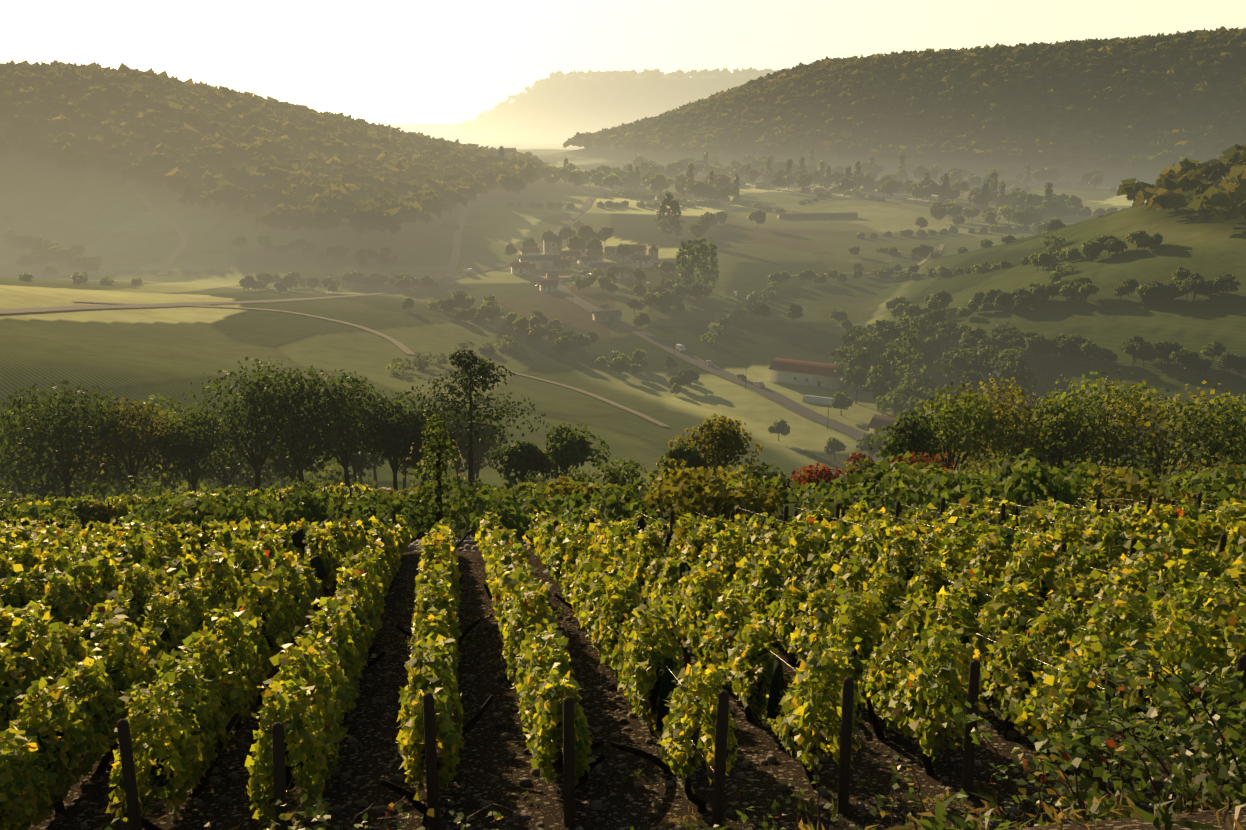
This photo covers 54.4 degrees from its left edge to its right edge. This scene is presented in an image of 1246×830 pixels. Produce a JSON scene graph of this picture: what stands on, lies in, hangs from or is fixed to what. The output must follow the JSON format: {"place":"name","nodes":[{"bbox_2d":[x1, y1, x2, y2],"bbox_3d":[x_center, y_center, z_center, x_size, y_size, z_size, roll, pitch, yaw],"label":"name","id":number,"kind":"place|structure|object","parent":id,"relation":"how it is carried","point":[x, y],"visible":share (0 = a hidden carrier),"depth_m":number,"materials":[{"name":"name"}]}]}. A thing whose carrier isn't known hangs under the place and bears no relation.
{"place":"outdoors","nodes":[
{"label":"outdoors","id":0,"kind":"place"},
{"bbox_2d":[0,47,1245,829],"bbox_3d":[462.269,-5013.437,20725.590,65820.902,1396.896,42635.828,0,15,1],"label":"ground terrain","id":1,"kind":"structure","parent":0,"point":[128,235],"depth_m":418.88,"materials":[{"name":"green plant"}]},
{"bbox_2d":[0,174,944,474],"bbox_3d":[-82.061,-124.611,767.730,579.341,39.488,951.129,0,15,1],"label":"valley roads","id":2,"kind":"structure","parent":1,"relation":"on","point":[662,344],"depth_m":484.31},
{"bbox_2d":[437,199,937,387],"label":"vehicles","id":3,"kind":"object","parent":2,"relation":"on","point":[681,347],"visible":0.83,"depth_m":557.07,"materials":[{"name":"paint"}]},
{"bbox_2d":[7,502,1176,829],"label":"vine trunks","id":4,"kind":"object","parent":1,"relation":"on","point":[423,810],"depth_m":9.72,"materials":[{"name":"brown wood"}]},
{"bbox_2d":[0,26,1245,234],"bbox_3d":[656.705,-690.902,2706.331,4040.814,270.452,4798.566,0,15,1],"label":"forest foliage","id":5,"kind":"object","parent":1,"relation":"on","point":[274,144],"visible":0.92,"depth_m":1357.70,"materials":[{"name":"green plant"}]},
{"bbox_2d":[0,481,1245,829],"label":"vine","id":6,"kind":"object","parent":1,"relation":"on","point":[1184,615],"depth_m":11.54,"materials":[{"name":"green plant"}]},
{"bbox_2d":[0,146,1245,544],"bbox_3d":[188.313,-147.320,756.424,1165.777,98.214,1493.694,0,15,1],"label":"trees","id":7,"kind":"object","parent":1,"relation":"on","point":[688,480],"depth_m":102.94,"materials":[{"name":"green plant"}]},
{"bbox_2d":[3,488,1245,829],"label":"vineyard posts","id":8,"kind":"object","parent":1,"relation":"on","point":[129,776],"visible":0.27,"depth_m":8.30,"materials":[{"name":"brown wood"}]},
{"bbox_2d":[1,498,1233,806],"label":"trellis wires","id":9,"kind":"object","parent":8,"relation":"attached to","point":[805,602],"visible":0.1,"depth_m":12.32,"materials":[{"name":"grey metal"}]},
{"bbox_2d":[13,487,1235,829],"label":"fallen leaves","id":10,"kind":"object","parent":1,"relation":"on","point":[595,805],"depth_m":9.74,"materials":[{"name":"brown plant"}]},
{"bbox_2d":[95,570,1245,829],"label":"weeds","id":11,"kind":"object","parent":1,"relation":"on","point":[1207,796],"visible":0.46,"depth_m":5.75,"materials":[{"name":"green plant"}]},
{"bbox_2d":[569,286,828,429],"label":"utility poles","id":12,"kind":"object","parent":1,"relation":"on","point":[734,364],"visible":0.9,"depth_m":425.28,"materials":[{"name":"brown wood"}]},
{"bbox_2d":[510,212,908,443],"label":"buildings","id":13,"kind":"structure","parent":1,"relation":"on","point":[782,370],"depth_m":657.57,"materials":[{"name":"beige"}]},
{"bbox_2d":[0,0,1245,123],"label":"sky","id":14,"kind":"structure","parent":0,"point":[376,61],"materials":[{"name":"white"}]}
]}

